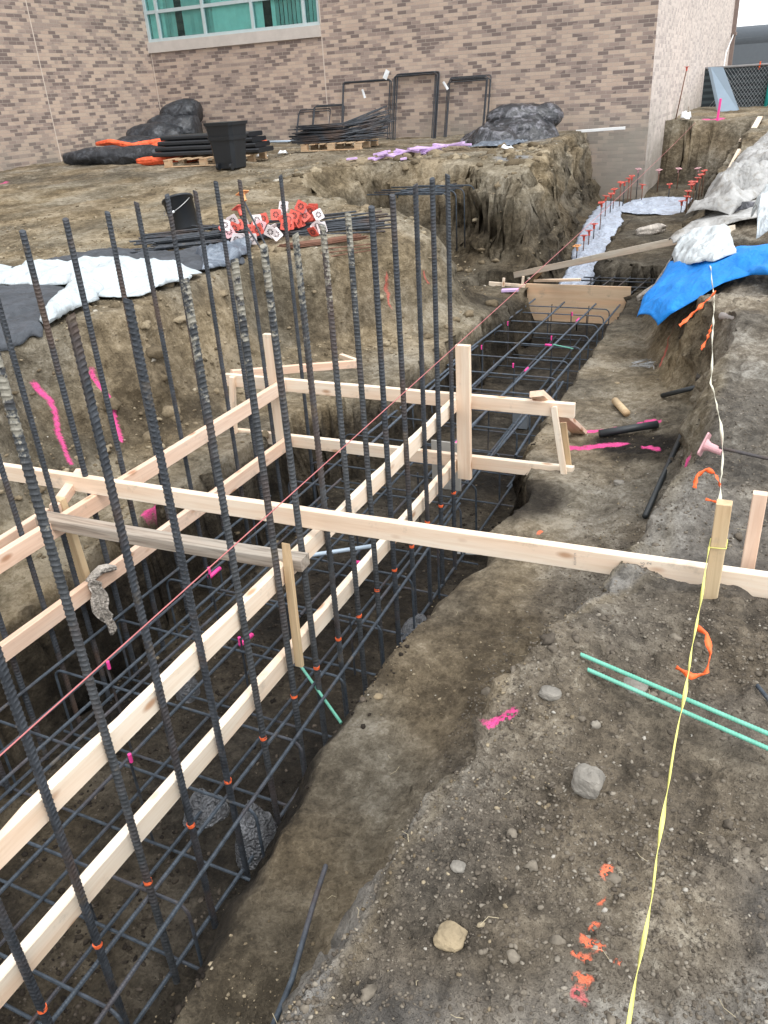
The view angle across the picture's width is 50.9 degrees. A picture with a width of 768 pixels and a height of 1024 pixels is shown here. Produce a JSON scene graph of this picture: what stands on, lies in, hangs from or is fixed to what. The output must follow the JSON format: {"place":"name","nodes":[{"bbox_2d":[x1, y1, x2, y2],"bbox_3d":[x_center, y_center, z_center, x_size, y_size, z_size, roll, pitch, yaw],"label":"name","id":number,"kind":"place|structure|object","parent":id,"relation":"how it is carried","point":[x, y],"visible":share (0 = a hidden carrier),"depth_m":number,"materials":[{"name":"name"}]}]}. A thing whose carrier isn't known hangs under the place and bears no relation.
{"place":"outdoors","nodes":[
{"label":"outdoors","id":0,"kind":"place"},
{"bbox_2d":[0,106,767,1023],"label":"ground","id":1,"kind":"structure","parent":0,"point":[358,800],"depth_m":3.94,"materials":[{"name":"soil"}]},
{"bbox_2d":[0,612,48,759],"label":"upright rebar","id":2,"kind":"object","parent":1,"relation":"on","point":[20,682],"visible":0.77,"depth_m":3.90,"materials":[{"name":"metal"}]},
{"bbox_2d":[0,508,49,548],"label":"wooden board","id":3,"kind":"object","parent":1,"relation":"on","point":[12,534],"visible":0.33,"depth_m":3.87,"materials":[{"name":"brown wood"}]},
{"bbox_2d":[0,897,53,1023],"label":"upright rebar","id":4,"kind":"object","parent":1,"relation":"on","point":[19,956],"visible":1,"depth_m":2.28,"materials":[{"name":"metal"}]},
{"bbox_2d":[0,284,64,350],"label":"charcoal sheet","id":5,"kind":"object","parent":1,"relation":"on","point":[20,308],"visible":0.73,"depth_m":5.92,"materials":[{"name":"plastic"}]},
{"bbox_2d":[39,267,103,323],"bbox_3d":[-2.372,-1.714,6.244,0.352,0.141,1.616,-8,28,-8],"label":"white sheet","id":6,"kind":"object","parent":5,"relation":"on","point":[65,300],"visible":0.78,"depth_m":5.98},
{"bbox_2d":[0,454,81,725],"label":"upright rebar","id":7,"kind":"object","parent":1,"relation":"on","point":[17,521],"visible":0.83,"depth_m":3.88,"materials":[{"name":"metal"}]},
{"bbox_2d":[0,298,111,700],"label":"upright rebar","id":8,"kind":"object","parent":1,"relation":"on","point":[21,385],"visible":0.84,"depth_m":3.82,"materials":[{"name":"metal"}]},
{"bbox_2d":[0,646,129,1023],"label":"upright rebar","id":9,"kind":"object","parent":1,"relation":"on","point":[10,693],"visible":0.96,"depth_m":2.32,"materials":[{"name":"metal"}]},
{"bbox_2d":[19,229,138,676],"bbox_3d":[-1.506,-0.143,4.101,0.032,2.467,0.029,-18,30,-25],"label":"upright rebar","id":10,"kind":"object","parent":1,"relation":"on","point":[46,324],"visible":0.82,"depth_m":3.88,"materials":[{"name":"metal"}]},
{"bbox_2d":[0,352,179,984],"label":"upright rebar","id":11,"kind":"object","parent":1,"relation":"on","point":[16,430],"visible":0.98,"depth_m":2.30,"materials":[{"name":"black metal"}]},
{"bbox_2d":[0,255,201,297],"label":"white sheet","id":12,"kind":"object","parent":1,"relation":"on","point":[61,272],"visible":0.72,"depth_m":6.83,"materials":[{"name":"plastic"}]},
{"bbox_2d":[62,145,160,164],"bbox_3d":[-5.104,-6.888,15.629,2.400,0.370,0.475,3,28,13],"label":"blanket roll","id":13,"kind":"object","parent":1,"relation":"on","point":[125,155],"visible":0.71,"depth_m":15.49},
{"bbox_2d":[62,217,165,649],"bbox_3d":[-1.398,-0.266,4.295,0.029,2.467,0.029,-14,29,-18],"label":"upright rebar","id":14,"kind":"object","parent":1,"relation":"on","point":[79,280],"visible":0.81,"depth_m":4.09,"materials":[{"name":"metal"}]},
{"bbox_2d":[2,246,244,284],"bbox_3d":[-2.797,-2.344,7.618,2.889,0.163,1.610,-9,28,-10],"label":"charcoal sheet","id":15,"kind":"object","parent":1,"relation":"on","point":[190,258],"visible":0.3,"depth_m":7.63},
{"bbox_2d":[95,138,160,146],"bbox_3d":[-4.771,-7.365,16.388,2.604,0.489,1.773,9,30,23],"label":"tarp","id":16,"kind":"object","parent":1,"relation":"on","point":[112,143],"visible":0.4,"depth_m":15.71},
{"bbox_2d":[66,312,218,928],"bbox_3d":[-0.748,0.574,2.670,0.032,2.467,0.032,1,28,9],"label":"upright rebar","id":17,"kind":"object","parent":1,"relation":"on","point":[85,380],"visible":1,"depth_m":2.48,"materials":[{"name":"metal"}]},
{"bbox_2d":[0,380,285,573],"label":"timber rail","id":18,"kind":"object","parent":1,"relation":"on","point":[16,551],"visible":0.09,"depth_m":4.39,"materials":[{"name":"brown wood"}]},
{"bbox_2d":[35,510,309,571],"bbox_3d":[-0.992,0.125,3.647,1.431,0.064,0.076,8,30,21],"label":"weathered board","id":19,"kind":"object","parent":18,"relation":"on","point":[192,545],"visible":0.84,"depth_m":3.61,"materials":[{"name":"wood"}]},
{"bbox_2d":[0,439,291,661],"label":"timber rail","id":20,"kind":"object","parent":1,"relation":"on","point":[16,642],"visible":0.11,"depth_m":4.26,"materials":[{"name":"brown wood"}]},
{"bbox_2d":[56,496,89,583],"bbox_3d":[-1.587,0.175,4.137,0.066,0.551,0.040,7,31,24],"label":"wooden post","id":21,"kind":"object","parent":20,"relation":"attached to","point":[80,563],"visible":0.46,"depth_m":4.14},
{"bbox_2d":[49,468,81,512],"bbox_3d":[-1.614,-0.112,4.133,0.051,0.051,0.356,-2,33,4],"label":"brace","id":22,"kind":"object","parent":21,"relation":"attached to","point":[67,491],"visible":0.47,"depth_m":4.09,"materials":[{"name":"brown wood"}]},
{"bbox_2d":[88,578,116,634],"bbox_3d":[-1.470,0.502,4.209,0.048,0.360,0.113,9,30,23],"label":"rag","id":23,"kind":"object","parent":20,"relation":"hanging from","point":[99,600],"visible":1,"depth_m":4.20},
{"bbox_2d":[262,333,283,442],"bbox_3d":[-0.744,-0.836,5.584,0.091,0.800,0.039,9,30,23],"label":"wooden post","id":24,"kind":"object","parent":20,"relation":"on","point":[272,379],"visible":0.43,"depth_m":5.53,"materials":[{"name":"brown wood"}]},
{"bbox_2d":[105,211,191,626],"bbox_3d":[-1.283,-0.376,4.508,0.031,2.467,0.030,18,34,35],"label":"upright rebar","id":25,"kind":"object","parent":1,"relation":"on","point":[115,252],"visible":0.4,"depth_m":4.11,"materials":[{"name":"metal"}]},
{"bbox_2d":[118,98,202,141],"bbox_3d":[-5.216,-8.859,18.699,1.503,1.203,2.178,9,30,23],"label":"blanket heap","id":26,"kind":"object","parent":1,"relation":"on","point":[183,116],"visible":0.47,"depth_m":18.62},
{"bbox_2d":[134,201,212,602],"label":"upright rebar","id":27,"kind":"object","parent":1,"relation":"on","point":[160,329],"visible":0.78,"depth_m":4.49,"materials":[{"name":"metal"}]},
{"bbox_2d":[161,193,197,232],"bbox_3d":[-2.292,-3.344,9.094,0.362,0.477,0.442,-13,29,-17],"label":"bucket","id":28,"kind":"object","parent":1,"relation":"on","point":[183,211],"visible":0.59,"depth_m":8.96,"materials":[{"name":"black plastic"}]},
{"bbox_2d":[123,298,250,880],"bbox_3d":[-0.653,0.479,2.869,0.031,2.467,0.034,-21,32,-30],"label":"upright rebar","id":29,"kind":"object","parent":1,"relation":"on","point":[152,419],"visible":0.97,"depth_m":2.68,"materials":[{"name":"metal"}]},
{"bbox_2d":[175,675,200,703],"bbox_3d":[-1.101,0.937,4.475,0.135,0.211,0.145,9,30,23],"label":"rock","id":30,"kind":"object","parent":1,"relation":"on","point":[189,685],"visible":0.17,"depth_m":4.45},
{"bbox_2d":[165,194,232,583],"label":"upright rebar","id":31,"kind":"object","parent":1,"relation":"on","point":[173,234],"visible":0.42,"depth_m":4.49,"materials":[{"name":"metal"}]},
{"bbox_2d":[0,332,406,500],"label":"bank foot clods","id":32,"kind":"object","parent":1,"relation":"on","point":[167,410],"visible":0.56,"depth_m":5.96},
{"bbox_2d":[183,788,229,827],"bbox_3d":[-0.828,1.343,3.723,0.215,0.157,0.179,-3,28,2],"label":"plastic bag","id":33,"kind":"object","parent":1,"relation":"on","point":[206,805],"visible":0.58,"depth_m":3.69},
{"bbox_2d":[21,596,401,1013],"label":"trench stones","id":34,"kind":"object","parent":1,"relation":"on","point":[95,903],"visible":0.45,"depth_m":3.51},
{"bbox_2d":[163,152,267,167],"bbox_3d":[-2.976,-6.266,14.353,1.500,0.129,1.100,5,29,16],"label":"wooden pallet","id":35,"kind":"object","parent":1,"relation":"on","point":[204,161],"visible":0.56,"depth_m":14.13,"materials":[{"name":"brown wood"}]},
{"bbox_2d":[152,130,273,156],"bbox_3d":[-3.072,-6.569,14.406,2.116,0.334,0.648,6,29,17],"label":"bundle stack","id":36,"kind":"object","parent":35,"relation":"on","point":[197,144],"visible":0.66,"depth_m":14.27,"materials":[{"name":"black plastic"}]},
{"bbox_2d":[193,190,251,565],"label":"upright rebar","id":37,"kind":"object","parent":1,"relation":"on","point":[209,286],"visible":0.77,"depth_m":4.87,"materials":[{"name":"metal"}]},
{"bbox_2d":[196,236,251,269],"bbox_3d":[-1.544,-2.465,7.622,0.530,0.186,1.314,-4,28,0],"label":"silvery sheet","id":38,"kind":"object","parent":1,"relation":"on","point":[236,249],"visible":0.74,"depth_m":7.47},
{"bbox_2d":[203,120,247,169],"bbox_3d":[-2.561,-5.996,13.217,0.605,0.699,0.540,9,30,23],"label":"wheeled bin","id":39,"kind":"object","parent":1,"relation":"on","point":[226,139],"visible":1,"depth_m":13.04,"materials":[{"name":"black plastic"}]},
{"bbox_2d":[0,456,456,1008],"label":"timber rail","id":40,"kind":"object","parent":1,"relation":"on","point":[58,920],"visible":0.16,"depth_m":2.86,"materials":[{"name":"brown wood"}]},
{"bbox_2d":[0,395,456,869],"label":"timber rail","id":41,"kind":"object","parent":1,"relation":"on","point":[66,783],"visible":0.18,"depth_m":2.70,"materials":[{"name":"brown wood"}]},
{"bbox_2d":[282,543,303,667],"bbox_3d":[-0.385,0.400,3.413,0.040,0.601,0.024,8,27,24],"label":"pointed stake","id":42,"kind":"object","parent":41,"relation":"hanging from","point":[292,604],"visible":1,"depth_m":3.40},
{"bbox_2d":[455,344,471,479],"bbox_3d":[0.501,-0.612,5.056,0.091,0.885,0.040,9,31,23],"label":"wooden post","id":43,"kind":"object","parent":41,"relation":"attached to","point":[464,406],"visible":1,"depth_m":5.03,"materials":[{"name":"brown wood"}]},
{"bbox_2d":[181,278,280,825],"bbox_3d":[-0.543,0.365,3.068,0.031,2.467,0.031,22,37,40],"label":"upright rebar","id":44,"kind":"object","parent":1,"relation":"on","point":[193,330],"visible":0.98,"depth_m":2.89,"materials":[{"name":"black metal"}]},
{"bbox_2d":[213,181,269,546],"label":"upright rebar","id":45,"kind":"object","parent":1,"relation":"on","point":[228,266],"visible":0.74,"depth_m":5.04,"materials":[{"name":"metal"}]},
{"bbox_2d":[235,800,277,869],"bbox_3d":[-0.571,1.359,3.506,0.172,0.300,0.250,9,30,23],"label":"plastic bag","id":46,"kind":"object","parent":1,"relation":"on","point":[268,828],"visible":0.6,"depth_m":3.46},
{"bbox_2d":[129,210,390,252],"bbox_3d":[-1.239,-2.902,8.356,2.728,0.186,0.750,-9,28,-10],"label":"loose rebar pile","id":47,"kind":"object","parent":1,"relation":"on","point":[164,241],"visible":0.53,"depth_m":8.30,"materials":[{"name":"metal"}]},
{"bbox_2d":[0,414,522,1023],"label":"rebar cage","id":48,"kind":"object","parent":1,"relation":"on","point":[154,868],"visible":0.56,"depth_m":3.82,"materials":[{"name":"metal"}]},
{"bbox_2d":[368,205,400,645],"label":"upright rebar","id":49,"kind":"object","parent":48,"relation":"attached to","point":[373,241],"visible":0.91,"depth_m":3.97,"materials":[{"name":"metal"}]},
{"bbox_2d":[389,194,417,615],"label":"upright rebar","id":50,"kind":"object","parent":48,"relation":"attached to","point":[400,348],"visible":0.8,"depth_m":4.14,"materials":[{"name":"metal"}]},
{"bbox_2d":[413,183,432,604],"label":"upright rebar","id":51,"kind":"object","parent":48,"relation":"attached to","point":[420,333],"visible":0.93,"depth_m":4.36,"materials":[{"name":"metal"}]},
{"bbox_2d":[429,177,444,586],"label":"upright rebar","id":52,"kind":"object","parent":48,"relation":"on","point":[436,331],"visible":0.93,"depth_m":4.54,"materials":[{"name":"metal"}]},
{"bbox_2d":[445,173,456,569],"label":"upright rebar","id":53,"kind":"object","parent":48,"relation":"on","point":[449,300],"visible":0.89,"depth_m":4.72,"materials":[{"name":"metal"}]},
{"bbox_2d":[237,179,287,534],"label":"upright rebar","id":54,"kind":"object","parent":1,"relation":"on","point":[245,225],"visible":0.79,"depth_m":5.26,"materials":[{"name":"metal"}]},
{"bbox_2d":[230,258,306,777],"bbox_3d":[-0.434,0.242,3.273,0.031,2.467,0.031,-17,30,-24],"label":"upright rebar","id":55,"kind":"object","parent":1,"relation":"on","point":[238,290],"visible":0.9,"depth_m":3.08,"materials":[{"name":"black metal"}]},
{"bbox_2d":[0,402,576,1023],"bbox_3d":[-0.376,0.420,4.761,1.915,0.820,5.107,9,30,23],"label":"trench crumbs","id":56,"kind":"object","parent":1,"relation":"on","point":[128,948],"visible":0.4,"depth_m":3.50,"materials":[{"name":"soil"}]},
{"bbox_2d":[260,244,327,745],"bbox_3d":[-0.352,0.142,3.434,0.034,2.467,0.031,-1,27,5],"label":"upright rebar","id":57,"kind":"object","parent":1,"relation":"on","point":[282,394],"visible":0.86,"depth_m":3.25,"materials":[{"name":"black metal"}]},
{"bbox_2d":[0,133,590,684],"bbox_3d":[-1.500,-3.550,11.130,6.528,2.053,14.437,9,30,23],"label":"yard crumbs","id":58,"kind":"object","parent":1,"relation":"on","point":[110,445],"visible":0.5,"depth_m":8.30,"materials":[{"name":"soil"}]},
{"bbox_2d":[279,174,317,505],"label":"upright rebar","id":59,"kind":"object","parent":1,"relation":"on","point":[293,301],"visible":0.88,"depth_m":5.64,"materials":[{"name":"metal"}]},
{"bbox_2d":[271,864,327,1023],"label":"bent rebar","id":60,"kind":"object","parent":1,"relation":"on","point":[286,993],"visible":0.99,"depth_m":2.02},
{"bbox_2d":[292,232,348,717],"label":"upright rebar","id":61,"kind":"object","parent":1,"relation":"on","point":[305,331],"visible":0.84,"depth_m":3.41,"materials":[{"name":"black metal"}]},
{"bbox_2d":[277,233,370,256],"bbox_3d":[-0.575,-2.599,7.928,0.938,0.164,0.199,-13,29,-18],"label":"rusty rod pile","id":62,"kind":"object","parent":1,"relation":"on","point":[330,240],"visible":0.77,"depth_m":7.92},
{"bbox_2d":[300,138,378,151],"bbox_3d":[-0.829,-6.930,15.252,1.200,0.129,1.000,6,29,18],"label":"wooden pallet","id":63,"kind":"object","parent":1,"relation":"on","point":[357,145],"visible":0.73,"depth_m":15.03,"materials":[{"name":"brown wood"}]},
{"bbox_2d":[288,105,394,144],"bbox_3d":[-0.813,-7.242,15.127,2.006,0.584,0.952,2,28,10],"label":"short bar pile","id":64,"kind":"object","parent":63,"relation":"on","point":[370,126],"visible":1,"depth_m":15.00,"materials":[{"name":"metal"}]},
{"bbox_2d":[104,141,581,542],"bbox_3d":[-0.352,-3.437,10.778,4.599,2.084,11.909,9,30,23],"label":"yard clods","id":65,"kind":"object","parent":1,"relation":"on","point":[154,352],"visible":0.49,"depth_m":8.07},
{"bbox_2d":[319,223,367,694],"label":"upright rebar","id":66,"kind":"object","parent":1,"relation":"on","point":[328,287],"visible":0.87,"depth_m":3.61,"materials":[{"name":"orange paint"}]},
{"bbox_2d":[0,123,694,755],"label":"mason string","id":67,"kind":"object","parent":1,"relation":"on","point":[276,507],"visible":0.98,"depth_m":2.64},
{"bbox_2d":[345,212,384,666],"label":"upright rebar","id":68,"kind":"object","parent":1,"relation":"on","point":[352,272],"visible":0.81,"depth_m":3.77,"materials":[{"name":"black metal"}]},
{"bbox_2d":[341,69,391,138],"bbox_3d":[-0.396,-8.859,17.646,1.206,1.372,0.351,9,30,23],"label":"hoop bundle","id":69,"kind":"object","parent":1,"relation":"on","point":[385,75],"visible":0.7,"depth_m":17.55,"materials":[{"name":"metal"}]},
{"bbox_2d":[0,0,734,199],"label":"brick building","id":70,"kind":"structure","parent":1,"relation":"on","point":[75,75],"depth_m":17.21,"materials":[{"name":"brick"}]},
{"bbox_2d":[142,0,319,42],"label":"window","id":71,"kind":"structure","parent":70,"relation":"in","point":[170,19],"depth_m":18.53,"materials":[{"name":"glass"}]},
{"bbox_2d":[0,462,767,598],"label":"long board","id":72,"kind":"object","parent":1,"relation":"on","point":[753,582],"visible":0.73,"depth_m":3.29,"materials":[{"name":"brown wood"}]},
{"bbox_2d":[225,354,586,474],"bbox_3d":[0.294,-0.895,5.934,2.520,0.665,1.460,9,30,23],"label":"batter board","id":73,"kind":"object","parent":1,"relation":"on","point":[544,403],"visible":0.71,"depth_m":5.27,"materials":[{"name":"brown wood"}]},
{"bbox_2d":[390,71,439,139],"bbox_3d":[0.659,-8.602,17.170,1.047,1.316,0.478,9,30,23],"label":"hoop bundle","id":74,"kind":"object","parent":1,"relation":"on","point":[436,97],"visible":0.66,"depth_m":17.05,"materials":[{"name":"metal"}]},
{"bbox_2d":[288,142,553,262],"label":"crest clods","id":75,"kind":"object","parent":1,"relation":"on","point":[512,158],"visible":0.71,"depth_m":12.22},
{"bbox_2d":[367,183,474,250],"bbox_3d":[0.549,-4.232,11.634,1.330,0.820,1.106,9,30,23],"label":"hoop cage","id":76,"kind":"object","parent":1,"relation":"on","point":[425,189],"visible":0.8,"depth_m":11.37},
{"bbox_2d":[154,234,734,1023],"bbox_3d":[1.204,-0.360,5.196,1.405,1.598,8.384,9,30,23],"label":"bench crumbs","id":77,"kind":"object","parent":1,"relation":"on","point":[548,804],"visible":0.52,"depth_m":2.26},
{"bbox_2d":[431,440,460,490],"bbox_3d":[0.430,-0.320,5.574,0.210,0.361,0.013,9,30,23],"label":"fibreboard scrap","id":78,"kind":"object","parent":1,"relation":"on","point":[446,446],"visible":0.38,"depth_m":5.58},
{"bbox_2d":[433,920,467,952],"bbox_3d":[0.146,0.932,1.772,0.068,0.042,0.066,9,30,23],"label":"rock","id":79,"kind":"object","parent":1,"relation":"on","point":[449,935],"visible":0.98,"depth_m":1.76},
{"bbox_2d":[442,74,491,136],"bbox_3d":[1.690,-8.398,16.794,1.021,1.179,0.397,9,30,23],"label":"hoop bundle","id":80,"kind":"object","parent":1,"relation":"on","point":[467,78],"visible":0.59,"depth_m":16.69,"materials":[{"name":"metal"}]},
{"bbox_2d":[357,298,620,488],"bbox_3d":[1.291,-1.314,8.030,1.292,0.562,5.010,9,30,23],"label":"rebar cage","id":81,"kind":"object","parent":1,"relation":"on","point":[510,386],"visible":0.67,"depth_m":8.29,"materials":[{"name":"metal"}]},
{"bbox_2d":[460,122,520,145],"bbox_3d":[1.834,-6.596,14.124,1.148,0.424,0.849,9,30,23],"label":"sheeting heap","id":82,"kind":"object","parent":1,"relation":"on","point":[487,131],"visible":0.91,"depth_m":13.89,"materials":[{"name":"black plastic"}]},
{"bbox_2d":[486,102,563,140],"bbox_3d":[2.458,-7.282,15.194,1.736,0.739,1.496,9,30,23],"label":"sheeting heap","id":83,"kind":"object","parent":1,"relation":"on","point":[532,121],"visible":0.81,"depth_m":14.87,"materials":[{"name":"black plastic"}]},
{"bbox_2d":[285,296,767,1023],"bbox_3d":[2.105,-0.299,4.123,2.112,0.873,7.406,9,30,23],"label":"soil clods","id":84,"kind":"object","parent":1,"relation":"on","point":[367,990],"visible":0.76,"depth_m":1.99,"materials":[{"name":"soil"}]},
{"bbox_2d":[539,685,561,700],"bbox_3d":[0.476,0.516,2.304,0.065,0.032,0.049,9,30,23],"label":"rock","id":85,"kind":"object","parent":1,"relation":"on","point":[549,693],"visible":1,"depth_m":2.29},
{"bbox_2d":[526,283,630,323],"bbox_3d":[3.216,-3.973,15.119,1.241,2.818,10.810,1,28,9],"label":"plywood sheet","id":86,"kind":"object","parent":1,"relation":"on","point":[610,298],"visible":0.88,"depth_m":10.01,"materials":[{"name":"wood"}]},
{"bbox_2d":[571,763,605,798],"bbox_3d":[0.514,0.677,2.036,0.078,0.080,0.074,9,30,23],"label":"rock","id":87,"kind":"object","parent":1,"relation":"on","point":[587,781],"visible":1,"depth_m":2.01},
{"bbox_2d":[559,201,623,284],"bbox_3d":[3.663,-4.546,13.762,0.677,0.725,6.315,7,29,19],"label":"trench film","id":88,"kind":"object","parent":1,"relation":"on","point":[612,221],"visible":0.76,"depth_m":13.17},
{"bbox_2d":[576,276,656,330],"bbox_3d":[2.979,-2.662,10.487,1.000,0.558,1.102,9,30,23],"label":"rebar cage","id":89,"kind":"object","parent":1,"relation":"on","point":[615,277],"visible":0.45,"depth_m":10.59,"materials":[{"name":"metal"}]},
{"bbox_2d":[513,225,735,277],"bbox_3d":[2.540,-2.914,9.173,0.152,0.077,3.296,-18,15,-25],"label":"long plank","id":90,"kind":"object","parent":1,"relation":"on","point":[617,253],"visible":0.75,"depth_m":9.16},
{"bbox_2d":[598,421,658,436],"bbox_3d":[1.651,-0.561,5.456,0.398,0.087,0.052,-4,28,-1],"label":"pipe","id":91,"kind":"object","parent":1,"relation":"on","point":[628,428],"visible":1,"depth_m":5.44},
{"bbox_2d":[616,196,691,214],"bbox_3d":[5.127,-5.845,15.322,1.261,0.078,2.386,9,30,23],"label":"trench film","id":92,"kind":"object","parent":1,"relation":"on","point":[661,205],"visible":0.93,"depth_m":15.10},
{"bbox_2d":[642,434,680,518],"bbox_3d":[1.670,-0.261,4.771,0.032,0.031,1.301,10,31,25],"label":"pipe","id":93,"kind":"object","parent":1,"relation":"on","point":[652,499],"visible":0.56,"depth_m":4.57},
{"bbox_2d":[580,652,767,735],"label":"green rebar","id":94,"kind":"object","parent":1,"relation":"on","point":[688,700],"visible":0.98,"depth_m":2.19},
{"bbox_2d":[587,667,767,750],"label":"green rebar","id":95,"kind":"object","parent":1,"relation":"on","point":[688,713],"visible":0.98,"depth_m":2.17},
{"bbox_2d":[637,244,767,325],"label":"blue cloth","id":96,"kind":"object","parent":1,"relation":"on","point":[678,285],"visible":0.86,"depth_m":6.47,"materials":[{"name":"fabric"}]},
{"bbox_2d":[670,224,735,264],"bbox_3d":[2.838,-2.360,7.222,0.453,0.380,1.485,4,28,14],"label":"white plastic","id":97,"kind":"object","parent":96,"relation":"on","point":[706,243],"visible":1,"depth_m":7.01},
{"bbox_2d":[669,200,756,242],"bbox_3d":[3.403,-2.944,8.091,1.113,0.314,0.827,1,28,9],"label":"grey sheet","id":98,"kind":"object","parent":1,"relation":"on","point":[715,218],"visible":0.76,"depth_m":7.91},
{"bbox_2d":[703,499,732,598],"bbox_3d":[1.114,0.215,2.731,0.050,0.548,0.048,9,29,23],"label":"square stake","id":99,"kind":"object","parent":1,"relation":"on","point":[722,516],"visible":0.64,"depth_m":2.66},
{"bbox_2d":[626,547,709,1023],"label":"yellow ribbon","id":100,"kind":"object","parent":99,"relation":"attached to","point":[646,926],"visible":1,"depth_m":1.80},
{"bbox_2d":[675,625,711,679],"bbox_3d":[0.919,0.415,2.357,0.084,0.079,0.178,16,33,33],"label":"orange flagging","id":101,"kind":"object","parent":100,"relation":"hanging from","point":[708,645],"visible":0.97,"depth_m":2.36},
{"bbox_2d":[710,266,723,498],"bbox_3d":[1.893,-0.990,4.602,0.055,0.181,4.660,6,29,19],"label":"string","id":102,"kind":"object","parent":99,"relation":"attached to","point":[722,461],"visible":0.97,"depth_m":3.84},
{"bbox_2d":[708,67,738,111],"bbox_3d":[8.820,-11.024,21.159,0.420,1.147,1.919,-4,28,-1],"label":"folded metal sheet","id":103,"kind":"object","parent":1,"relation":"on","point":[721,87],"visible":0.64,"depth_m":21.16,"materials":[{"name":"metal"}]},
{"bbox_2d":[685,132,767,215],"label":"grey sheet","id":104,"kind":"object","parent":1,"relation":"on","point":[743,177],"visible":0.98,"depth_m":8.74,"materials":[{"name":"plastic"}]},
{"bbox_2d":[751,184,767,238],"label":"white plastic","id":105,"kind":"object","parent":104,"relation":"on","point":[760,206],"visible":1,"depth_m":6.75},
{"bbox_2d":[697,432,767,459],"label":"capped rod","id":106,"kind":"object","parent":1,"relation":"on","point":[707,445],"visible":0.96,"depth_m":3.49,"materials":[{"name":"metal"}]},
{"bbox_2d":[701,63,767,106],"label":"site fence","id":107,"kind":"object","parent":1,"relation":"on","point":[748,83],"visible":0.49,"depth_m":22.65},
{"bbox_2d":[732,24,767,64],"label":"storage building","id":108,"kind":"structure","parent":1,"relation":"on","point":[751,45],"depth_m":37.14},
{"bbox_2d":[740,490,767,569],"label":"square stake","id":109,"kind":"object","parent":1,"relation":"on","point":[754,526],"visible":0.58,"depth_m":2.79,"materials":[{"name":"brown wood"}]},
{"bbox_2d":[737,0,767,26],"label":"sky","id":110,"kind":"structure","parent":0,"point":[751,12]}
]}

